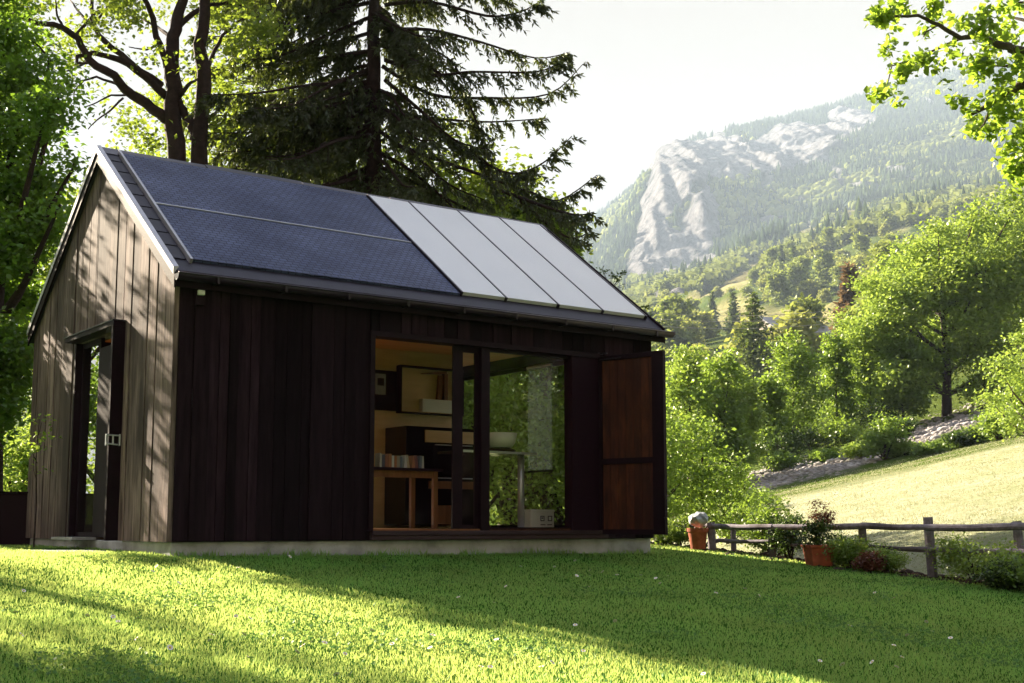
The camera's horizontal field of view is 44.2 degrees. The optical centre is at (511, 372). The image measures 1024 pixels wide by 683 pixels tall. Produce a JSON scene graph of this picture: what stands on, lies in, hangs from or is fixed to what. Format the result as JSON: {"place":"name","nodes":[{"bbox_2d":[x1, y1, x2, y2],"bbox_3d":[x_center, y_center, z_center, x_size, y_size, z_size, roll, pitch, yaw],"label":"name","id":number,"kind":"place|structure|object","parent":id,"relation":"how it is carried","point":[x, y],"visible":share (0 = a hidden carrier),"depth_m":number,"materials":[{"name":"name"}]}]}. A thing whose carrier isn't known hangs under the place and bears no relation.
{"place":"outdoors","nodes":[
{"label":"outdoors","id":0,"kind":"place"},
{"bbox_2d":[16,72,1003,324],"bbox_3d":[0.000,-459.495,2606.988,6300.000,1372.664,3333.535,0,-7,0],"label":"mountain","id":1,"kind":"structure","parent":0,"point":[679,168],"depth_m":2194.19,"materials":[{"name":"stone"}]},
{"bbox_2d":[574,69,1021,284],"bbox_3d":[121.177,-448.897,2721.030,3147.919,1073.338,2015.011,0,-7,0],"label":"mountain broadleaf wood","id":2,"kind":"object","parent":1,"relation":"on","point":[816,190],"visible":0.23,"depth_m":2070.05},
{"bbox_2d":[574,54,1022,290],"bbox_3d":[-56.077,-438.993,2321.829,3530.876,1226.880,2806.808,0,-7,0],"label":"mountain conifers","id":3,"kind":"object","parent":1,"relation":"on","point":[887,124],"visible":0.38,"depth_m":2086.43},
{"bbox_2d":[617,171,1023,308],"bbox_3d":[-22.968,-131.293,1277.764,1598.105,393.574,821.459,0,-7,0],"label":"broadleaf wood","id":4,"kind":"object","parent":1,"relation":"on","point":[728,265],"visible":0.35,"depth_m":983.05,"materials":[{"name":"green plant"}]},
{"bbox_2d":[0,543,1023,682],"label":"lawn","id":5,"kind":"structure","parent":0,"point":[447,621],"depth_m":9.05,"materials":[{"name":"green plant"}]},
{"bbox_2d":[0,492,29,544],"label":"log box","id":6,"kind":"object","parent":5,"relation":"on","point":[13,510],"visible":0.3,"depth_m":15.78,"materials":[{"name":"black wood"}]},
{"bbox_2d":[3,413,30,491],"bbox_3d":[-7.851,1.607,19.767,2.790,2.224,2.347,0,-7,0],"label":"leafy shrub","id":7,"kind":"object","parent":5,"relation":"on","point":[15,457],"visible":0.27,"depth_m":19.54,"materials":[{"name":"green plant"}]},
{"bbox_2d":[17,413,62,546],"bbox_3d":[-5.354,1.233,14.222,0.449,1.573,0.382,0,-7,0],"label":"sapling","id":8,"kind":"object","parent":5,"relation":"on","point":[37,447],"visible":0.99,"depth_m":14.24,"materials":[{"name":"green plant"}]},
{"bbox_2d":[0,0,107,491],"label":"leafy tree","id":9,"kind":"object","parent":5,"relation":"on","point":[30,224],"visible":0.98,"depth_m":17.47,"materials":[{"name":"green plant"}]},
{"bbox_2d":[6,0,296,164],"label":"twin trunk tree","id":10,"kind":"object","parent":5,"relation":"on","point":[172,112],"visible":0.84,"depth_m":22.61,"materials":[{"name":"green plant"}]},
{"bbox_2d":[26,145,675,555],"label":"garden house","id":11,"kind":"structure","parent":5,"relation":"on","point":[238,413],"depth_m":13.96,"materials":[{"name":"wood"}]},
{"bbox_2d":[75,338,104,536],"bbox_3d":[-4.763,0.736,14.247,0.045,2.207,0.643,5,-9,-36],"label":"side window frame","id":12,"kind":"structure","parent":11,"relation":"in","point":[85,501],"depth_m":14.27,"materials":[{"name":"paint"}]},
{"bbox_2d":[93,345,110,536],"bbox_3d":[-4.309,0.719,13.616,0.045,2.090,0.897,5,-9,-36],"label":"side door","id":13,"kind":"structure","parent":11,"relation":"in","point":[105,352],"depth_m":13.82,"materials":[{"name":"paint"}]},
{"bbox_2d":[194,289,204,305],"bbox_3d":[-3.043,-0.747,12.320,0.090,0.170,0.080,5,-9,-36],"label":"wall lamp","id":14,"kind":"object","parent":11,"relation":"attached to","point":[199,297],"visible":1,"depth_m":12.31,"materials":[{"name":"metal"}]},
{"bbox_2d":[375,370,396,410],"bbox_3d":[-1.762,0.231,16.960,0.470,0.540,0.039,5,-9,-36],"label":"picture","id":15,"kind":"object","parent":11,"relation":"attached to","point":[385,390],"visible":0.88,"depth_m":16.99,"materials":[{"name":"paper"}]},
{"bbox_2d":[374,467,442,528],"bbox_3d":[-1.450,1.431,14.401,1.200,0.685,0.600,5,-9,-36],"label":"table","id":16,"kind":"object","parent":11,"relation":"on","point":[411,474],"visible":0.51,"depth_m":14.47,"materials":[{"name":"brown wood"}]},
{"bbox_2d":[384,426,472,524],"bbox_3d":[-1.069,1.396,16.992,1.150,1.295,0.577,5,-8,-36],"label":"kitchen unit","id":17,"kind":"object","parent":11,"relation":"on","point":[428,443],"visible":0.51,"depth_m":16.72,"materials":[{"name":"black paint"}]},
{"bbox_2d":[396,365,463,415],"bbox_3d":[-1.121,0.251,17.381,1.030,0.650,0.120,5,-9,-36],"label":"wall niche","id":18,"kind":"object","parent":11,"relation":"attached to","point":[421,390],"depth_m":17.33,"materials":[{"name":"brown wood"}]},
{"bbox_2d":[437,450,536,526],"bbox_3d":[-0.302,1.438,15.482,1.103,0.932,0.564,5,-8,-36],"label":"counter","id":19,"kind":"object","parent":11,"relation":"on","point":[520,455],"visible":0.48,"depth_m":15.60,"materials":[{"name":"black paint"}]},
{"bbox_2d":[490,432,516,451],"bbox_3d":[-0.150,0.862,15.579,0.430,0.234,0.430,5,-8,-36],"label":"washbasin","id":20,"kind":"object","parent":19,"relation":"on","point":[502,441],"visible":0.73,"depth_m":15.41,"materials":[{"name":"white ceramic"}]},
{"bbox_2d":[464,361,564,526],"bbox_3d":[-0.017,1.076,18.037,0.045,2.260,2.780,5,-9,-36],"label":"far window frame","id":21,"kind":"structure","parent":11,"relation":"in","point":[558,363],"depth_m":18.00,"materials":[{"name":"paint"}]},
{"bbox_2d":[478,347,570,529],"bbox_3d":[0.141,0.784,14.661,1.300,2.066,0.130,5,-9,-36],"label":"fixed window frame","id":22,"kind":"structure","parent":11,"relation":"in","point":[484,353],"depth_m":14.28,"materials":[{"name":"paint"}]},
{"bbox_2d":[524,509,554,526],"bbox_3d":[0.303,1.821,15.735,0.380,0.232,0.270,5,-8,-36],"label":"storage box","id":23,"kind":"object","parent":11,"relation":"on","point":[538,518],"visible":0.88,"depth_m":15.61,"materials":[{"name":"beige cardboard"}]},
{"bbox_2d":[687,528,708,550],"bbox_3d":[2.460,2.206,16.706,0.300,0.305,0.300,0,-7,0],"label":"terracotta pot","id":24,"kind":"object","parent":5,"relation":"on","point":[697,538],"visible":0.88,"depth_m":16.61,"materials":[{"name":"orange ceramic"}]},
{"bbox_2d":[688,511,707,527],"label":"plant cover","id":25,"kind":"object","parent":24,"relation":"on","point":[698,519],"visible":1,"depth_m":16.65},
{"bbox_2d":[801,545,835,566],"bbox_3d":[3.693,2.227,15.193,0.324,0.310,0.324,1,-7,-9],"label":"terracotta planter","id":26,"kind":"object","parent":5,"relation":"on","point":[811,557],"visible":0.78,"depth_m":15.06,"materials":[{"name":"orange ceramic"}]},
{"bbox_2d":[789,515,841,548],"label":"planter bush","id":27,"kind":"object","parent":26,"relation":"in","point":[815,529],"visible":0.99,"depth_m":15.11,"materials":[{"name":"green plant"}]},
{"bbox_2d":[802,499,836,536],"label":"reddish bush","id":28,"kind":"object","parent":26,"relation":"in","point":[826,515],"visible":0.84,"depth_m":15.26,"materials":[{"name":"brown plant"}]},
{"bbox_2d":[650,541,1023,590],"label":"bark mulch","id":29,"kind":"object","parent":5,"relation":"on","point":[906,571],"visible":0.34,"depth_m":14.86,"materials":[{"name":"wood"}]},
{"bbox_2d":[753,511,808,559],"bbox_3d":[3.448,2.075,16.038,0.787,0.686,0.717,0,-7,0],"label":"garden bush","id":30,"kind":"object","parent":29,"relation":"on","point":[786,537],"visible":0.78,"depth_m":15.95,"materials":[{"name":"green plant"}]},
{"bbox_2d":[816,534,878,568],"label":"garden bush","id":31,"kind":"object","parent":5,"relation":"on","point":[846,552],"visible":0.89,"depth_m":14.95,"materials":[{"name":"green plant"}]},
{"bbox_2d":[673,517,1023,584],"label":"wooden fence","id":32,"kind":"object","parent":5,"relation":"on","point":[928,527],"visible":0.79,"depth_m":14.71,"materials":[{"name":"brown wood"}]},
{"bbox_2d":[851,550,888,571],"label":"garden bush","id":33,"kind":"object","parent":5,"relation":"on","point":[863,563],"visible":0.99,"depth_m":14.58,"materials":[{"name":"red plant"}]},
{"bbox_2d":[856,542,913,573],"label":"garden bush","id":34,"kind":"object","parent":5,"relation":"on","point":[893,557],"visible":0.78,"depth_m":14.64,"materials":[{"name":"green plant"}]},
{"bbox_2d":[863,0,1023,198],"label":"maple tree","id":35,"kind":"object","parent":5,"relation":"on","point":[905,68],"visible":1,"depth_m":11.28,"materials":[{"name":"green plant"}]},
{"bbox_2d":[911,531,1017,583],"bbox_3d":[5.160,2.085,14.168,1.237,0.779,1.382,0,-7,0],"label":"garden bush","id":36,"kind":"object","parent":5,"relation":"on","point":[965,563],"visible":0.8,"depth_m":14.17,"materials":[{"name":"green plant"}]},
{"bbox_2d":[968,540,1023,589],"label":"garden bush","id":37,"kind":"object","parent":5,"relation":"on","point":[1020,569],"visible":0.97,"depth_m":13.19,"materials":[{"name":"green plant"}]},
{"bbox_2d":[971,555,1023,590],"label":"garden bush","id":38,"kind":"object","parent":5,"relation":"on","point":[989,580],"visible":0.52,"depth_m":13.44,"materials":[{"name":"green plant"}]},
{"bbox_2d":[1,0,1023,272],"label":"sky","id":39,"kind":"structure","parent":0,"point":[661,72],"materials":[{"name":"white"}]},
{"bbox_2d":[3,210,1023,508],"bbox_3d":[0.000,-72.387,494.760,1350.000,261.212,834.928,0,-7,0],"label":"hillside","id":40,"kind":"structure","parent":0,"point":[771,308],"depth_m":523.55,"materials":[{"name":"green plant"}]},
{"bbox_2d":[652,308,696,354],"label":"hillside tree","id":41,"kind":"object","parent":40,"relation":"on","point":[681,336],"visible":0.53,"depth_m":345.22,"materials":[{"name":"green plant"}]},
{"bbox_2d":[653,291,701,330],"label":"hillside tree","id":42,"kind":"object","parent":40,"relation":"on","point":[677,302],"visible":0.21,"depth_m":410.27,"materials":[{"name":"green plant"}]},
{"bbox_2d":[679,317,707,344],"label":"hillside tree","id":43,"kind":"object","parent":40,"relation":"on","point":[694,326],"visible":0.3,"depth_m":380.06,"materials":[{"name":"green plant"}]},
{"bbox_2d":[693,310,722,339],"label":"hillside tree","id":44,"kind":"object","parent":40,"relation":"on","point":[709,333],"visible":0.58,"depth_m":421.48,"materials":[{"name":"green plant"}]},
{"bbox_2d":[705,290,721,327],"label":"hillside conifer","id":45,"kind":"object","parent":40,"relation":"on","point":[712,305],"visible":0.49,"depth_m":537.43,"materials":[{"name":"green plant"}]},
{"bbox_2d":[722,291,741,335],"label":"hillside conifer","id":46,"kind":"object","parent":40,"relation":"on","point":[732,311],"visible":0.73,"depth_m":424.84,"materials":[{"name":"green plant"}]},
{"bbox_2d":[711,316,773,377],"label":"hillside tree","id":47,"kind":"object","parent":40,"relation":"on","point":[735,325],"visible":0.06,"depth_m":186.61,"materials":[{"name":"green plant"}]},
{"bbox_2d":[728,291,786,385],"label":"valley conifer","id":48,"kind":"object","parent":40,"relation":"on","point":[751,358],"visible":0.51,"depth_m":176.21,"materials":[{"name":"green plant"}]},
{"bbox_2d":[763,245,778,270],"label":"hillside tree","id":49,"kind":"object","parent":40,"relation":"on","point":[771,254],"visible":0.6,"depth_m":817.57,"materials":[{"name":"green plant"}]},
{"bbox_2d":[762,268,796,303],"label":"hillside tree","id":50,"kind":"object","parent":40,"relation":"on","point":[779,288],"visible":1,"depth_m":585.93,"materials":[{"name":"green plant"}]},
{"bbox_2d":[758,306,826,385],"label":"hillside tree","id":51,"kind":"object","parent":40,"relation":"on","point":[806,331],"visible":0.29,"depth_m":181.77,"materials":[{"name":"green plant"}]},
{"bbox_2d":[758,316,830,341],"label":"farmhouse","id":52,"kind":"object","parent":40,"relation":"on","point":[818,332],"visible":0.03,"depth_m":229.57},
{"bbox_2d":[784,261,809,297],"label":"hillside tree","id":53,"kind":"object","parent":40,"relation":"on","point":[796,272],"visible":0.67,"depth_m":627.09,"materials":[{"name":"green plant"}]},
{"bbox_2d":[759,327,835,433],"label":"riverside tree","id":54,"kind":"object","parent":40,"relation":"on","point":[793,365],"visible":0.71,"depth_m":79.66,"materials":[{"name":"green plant"}]},
{"bbox_2d":[781,292,830,338],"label":"hillside tree","id":55,"kind":"object","parent":40,"relation":"on","point":[814,305],"visible":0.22,"depth_m":231.98,"materials":[{"name":"green plant"}]},
{"bbox_2d":[795,279,818,301],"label":"hillside tree","id":56,"kind":"object","parent":40,"relation":"on","point":[807,287],"visible":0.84,"depth_m":576.73,"materials":[{"name":"green plant"}]},
{"bbox_2d":[810,249,837,290],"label":"hillside tree","id":57,"kind":"object","parent":40,"relation":"on","point":[825,258],"visible":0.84,"depth_m":629.12,"materials":[{"name":"green plant"}]},
{"bbox_2d":[818,226,837,251],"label":"hillside tree","id":58,"kind":"object","parent":40,"relation":"on","point":[828,231],"visible":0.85,"depth_m":881.05,"materials":[{"name":"green plant"}]},
{"bbox_2d":[825,263,845,293],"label":"hillside tree","id":59,"kind":"object","parent":40,"relation":"on","point":[835,272],"visible":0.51,"depth_m":571.61,"materials":[{"name":"green plant"}]},
{"bbox_2d":[811,331,860,441],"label":"riverside tree","id":60,"kind":"object","parent":40,"relation":"on","point":[835,352],"visible":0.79,"depth_m":82.04,"materials":[{"name":"green plant"}]},
{"bbox_2d":[826,260,861,340],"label":"valley conifer","id":61,"kind":"object","parent":40,"relation":"on","point":[845,294],"visible":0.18,"depth_m":192.29,"materials":[{"name":"green plant"}]},
{"bbox_2d":[850,252,868,275],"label":"hillside tree","id":62,"kind":"object","parent":40,"relation":"on","point":[856,261],"visible":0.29,"depth_m":562.48,"materials":[{"name":"green plant"}]},
{"bbox_2d":[849,231,870,260],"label":"hillside tree","id":63,"kind":"object","parent":40,"relation":"on","point":[861,241],"visible":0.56,"depth_m":673.94,"materials":[{"name":"green plant"}]},
{"bbox_2d":[837,313,899,427],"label":"riverside tree","id":64,"kind":"object","parent":40,"relation":"on","point":[860,376],"visible":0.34,"depth_m":84.05,"materials":[{"name":"green plant"}]},
{"bbox_2d":[840,395,907,433],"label":"field shrub","id":65,"kind":"object","parent":40,"relation":"on","point":[865,419],"visible":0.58,"depth_m":79.66,"materials":[{"name":"green plant"}]},
{"bbox_2d":[862,239,902,282],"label":"hillside tree","id":66,"kind":"object","parent":40,"relation":"on","point":[879,248],"visible":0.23,"depth_m":320.12,"materials":[{"name":"green plant"}]},
{"bbox_2d":[874,209,897,231],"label":"hillside tree","id":67,"kind":"object","parent":40,"relation":"on","point":[885,216],"visible":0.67,"depth_m":872.33,"materials":[{"name":"green plant"}]},
{"bbox_2d":[869,329,935,418],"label":"riverside tree","id":68,"kind":"object","parent":40,"relation":"on","point":[905,346],"visible":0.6,"depth_m":80.18,"materials":[{"name":"green plant"}]},
{"bbox_2d":[811,182,1023,416],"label":"tree","id":69,"kind":"object","parent":40,"relation":"on","point":[905,298],"visible":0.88,"depth_m":81.05,"materials":[{"name":"green plant"}]},
{"bbox_2d":[948,198,966,218],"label":"hillside tree","id":70,"kind":"object","parent":40,"relation":"on","point":[956,202],"visible":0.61,"depth_m":847.28,"materials":[{"name":"green plant"}]},
{"bbox_2d":[490,406,1023,586],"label":"meadow","id":71,"kind":"structure","parent":0,"point":[887,461],"depth_m":36.38,"materials":[{"name":"green plant"}]},
{"bbox_2d":[18,169,85,411],"bbox_3d":[-10.635,-0.364,30.458,6.854,9.545,7.632,-2,-7,19],"label":"broadleaf tree","id":72,"kind":"object","parent":71,"relation":"on","point":[51,260],"visible":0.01,"depth_m":29.82,"materials":[{"name":"green plant"}]},
{"bbox_2d":[37,115,212,280],"bbox_3d":[-9.778,-1.185,34.504,8.208,12.152,8.788,0,-7,0],"label":"broadleaf tree","id":73,"kind":"object","parent":71,"relation":"on","point":[135,133],"visible":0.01,"depth_m":33.85,"materials":[{"name":"green plant"}]},
{"bbox_2d":[68,17,388,175],"bbox_3d":[-6.197,-2.277,30.991,8.785,13.487,8.048,-7,-10,44],"label":"broadleaf tree","id":74,"kind":"object","parent":71,"relation":"on","point":[186,97],"visible":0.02,"depth_m":30.12,"materials":[{"name":"green plant"}]},
{"bbox_2d":[180,0,608,252],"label":"spruce tree","id":75,"kind":"object","parent":71,"relation":"on","point":[314,129],"visible":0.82,"depth_m":24.30,"materials":[{"name":"green plant"}]},
{"bbox_2d":[341,105,570,228],"bbox_3d":[-1.683,-0.973,27.011,6.196,9.680,6.172,0,-7,0],"label":"broadleaf tree","id":76,"kind":"object","parent":71,"relation":"on","point":[464,185],"visible":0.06,"depth_m":26.87,"materials":[{"name":"green plant"}]},
{"bbox_2d":[463,372,556,524],"bbox_3d":[-0.864,1.393,25.944,3.614,4.697,3.577,0,-7,0],"label":"tall bush","id":77,"kind":"object","parent":71,"relation":"on","point":[504,406],"visible":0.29,"depth_m":25.57,"materials":[{"name":"green plant"}]},
{"bbox_2d":[464,369,564,524],"bbox_3d":[-0.049,1.316,27.368,3.833,4.914,3.879,0,-7,0],"label":"tall bush","id":78,"kind":"object","parent":71,"relation":"on","point":[526,389],"visible":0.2,"depth_m":26.66,"materials":[{"name":"green plant"}]},
{"bbox_2d":[441,148,597,524],"bbox_3d":[-0.154,-0.553,28.448,4.369,9.244,4.063,0,-7,0],"label":"broadleaf tree","id":79,"kind":"object","parent":71,"relation":"on","point":[517,154],"visible":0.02,"depth_m":27.96,"materials":[{"name":"green plant"}]},
{"bbox_2d":[490,368,564,524],"bbox_3d":[0.987,1.646,27.019,4.460,4.916,3.664,0,-7,0],"label":"tall bush","id":80,"kind":"object","parent":71,"relation":"on","point":[557,495],"visible":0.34,"depth_m":26.45,"materials":[{"name":"green plant"}]},
{"bbox_2d":[501,196,593,509],"bbox_3d":[0.504,0.089,26.907,3.148,7.927,3.016,0,-7,0],"label":"broadleaf tree","id":81,"kind":"object","parent":71,"relation":"on","point":[549,371],"visible":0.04,"depth_m":27.06,"materials":[{"name":"green plant"}]},
{"bbox_2d":[556,341,736,543],"bbox_3d":[2.719,1.835,27.869,4.118,5.646,4.521,0,-7,0],"label":"tall bush","id":82,"kind":"object","parent":71,"relation":"on","point":[674,436],"visible":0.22,"depth_m":27.42,"materials":[{"name":"green plant"}]},
{"bbox_2d":[651,512,707,546],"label":"garden bush","id":83,"kind":"object","parent":71,"relation":"on","point":[677,533],"visible":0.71,"depth_m":17.35,"materials":[{"name":"green plant"}]},
{"bbox_2d":[665,342,737,491],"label":"riverside tree","id":84,"kind":"object","parent":71,"relation":"on","point":[694,371],"visible":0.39,"depth_m":69.75,"materials":[{"name":"green plant"}]},
{"bbox_2d":[666,412,770,548],"bbox_3d":[4.434,2.760,28.766,3.160,3.746,2.382,0,-7,0],"label":"garden tree","id":85,"kind":"object","parent":71,"relation":"on","point":[737,496],"visible":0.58,"depth_m":28.70,"materials":[{"name":"green plant"}]},
{"bbox_2d":[688,347,764,489],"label":"riverside tree","id":86,"kind":"object","parent":71,"relation":"on","point":[723,368],"visible":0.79,"depth_m":65.76,"materials":[{"name":"green plant"}]},
{"bbox_2d":[721,364,779,473],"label":"riverside tree","id":87,"kind":"object","parent":71,"relation":"on","point":[754,423],"visible":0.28,"depth_m":71.73,"materials":[{"name":"green plant"}]},
{"bbox_2d":[722,483,786,508],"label":"field shrub","id":88,"kind":"object","parent":71,"relation":"on","point":[758,498],"visible":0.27,"depth_m":43.54,"materials":[{"name":"green plant"}]},
{"bbox_2d":[727,494,805,555],"bbox_3d":[3.472,2.075,16.798,1.094,0.949,1.038,0,-7,0],"label":"garden bush","id":89,"kind":"object","parent":71,"relation":"on","point":[765,517],"visible":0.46,"depth_m":16.86,"materials":[{"name":"green plant"}]},
{"bbox_2d":[747,372,797,467],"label":"riverside tree","id":90,"kind":"object","parent":71,"relation":"on","point":[773,391],"visible":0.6,"depth_m":75.77,"materials":[{"name":"green plant"}]},
{"bbox_2d":[758,446,806,471],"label":"field shrub","id":91,"kind":"object","parent":71,"relation":"on","point":[775,461],"visible":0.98,"depth_m":69.11,"materials":[{"name":"green plant"}]},
{"bbox_2d":[754,422,812,459],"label":"field shrub","id":92,"kind":"object","parent":71,"relation":"on","point":[784,442],"visible":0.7,"depth_m":73.73,"materials":[{"name":"green plant"}]},
{"bbox_2d":[779,421,838,452],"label":"field shrub","id":93,"kind":"object","parent":71,"relation":"on","point":[811,435],"visible":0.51,"depth_m":75.34,"materials":[{"name":"green plant"}]},
{"bbox_2d":[798,446,842,464],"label":"field shrub","id":94,"kind":"object","parent":71,"relation":"on","point":[823,455],"visible":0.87,"depth_m":67.54,"materials":[{"name":"green plant"}]},
{"bbox_2d":[805,405,869,448],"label":"field shrub","id":95,"kind":"object","parent":71,"relation":"on","point":[844,427],"visible":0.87,"depth_m":75.63,"materials":[{"name":"green plant"}]},
{"bbox_2d":[835,438,881,458],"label":"field shrub","id":96,"kind":"object","parent":71,"relation":"on","point":[850,450],"visible":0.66,"depth_m":65.25,"materials":[{"name":"green plant"}]},
{"bbox_2d":[745,392,1022,490],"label":"stones","id":97,"kind":"object","parent":71,"relation":"on","point":[929,431],"visible":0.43,"depth_m":67.35,"materials":[{"name":"grey stone"}]},
{"bbox_2d":[856,411,913,459],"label":"field shrub","id":98,"kind":"object","parent":71,"relation":"on","point":[885,434],"visible":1,"depth_m":61.68,"materials":[{"name":"green plant"}]},
{"bbox_2d":[879,437,919,456],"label":"field shrub","id":99,"kind":"object","parent":71,"relation":"on","point":[902,450],"visible":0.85,"depth_m":61.53,"materials":[{"name":"green plant"}]},
{"bbox_2d":[894,414,918,437],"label":"field shrub","id":100,"kind":"object","parent":71,"relation":"on","point":[911,422],"visible":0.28,"depth_m":71.39,"materials":[{"name":"green plant"}]},
{"bbox_2d":[910,440,954,455],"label":"field shrub","id":101,"kind":"object","parent":71,"relation":"on","point":[927,447],"visible":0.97,"depth_m":59.43,"materials":[{"name":"green plant"}]},
{"bbox_2d":[939,426,988,446],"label":"field shrub","id":102,"kind":"object","parent":71,"relation":"on","point":[958,437],"visible":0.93,"depth_m":59.38,"materials":[{"name":"green plant"}]},
{"bbox_2d":[955,402,1023,442],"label":"field shrub","id":103,"kind":"object","parent":71,"relation":"on","point":[994,432],"visible":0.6,"depth_m":57.97,"materials":[{"name":"green plant"}]},
{"bbox_2d":[962,318,1023,441],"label":"edge tree","id":104,"kind":"object","parent":71,"relation":"on","point":[1013,386],"visible":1,"depth_m":43.98,"materials":[{"name":"green plant"}]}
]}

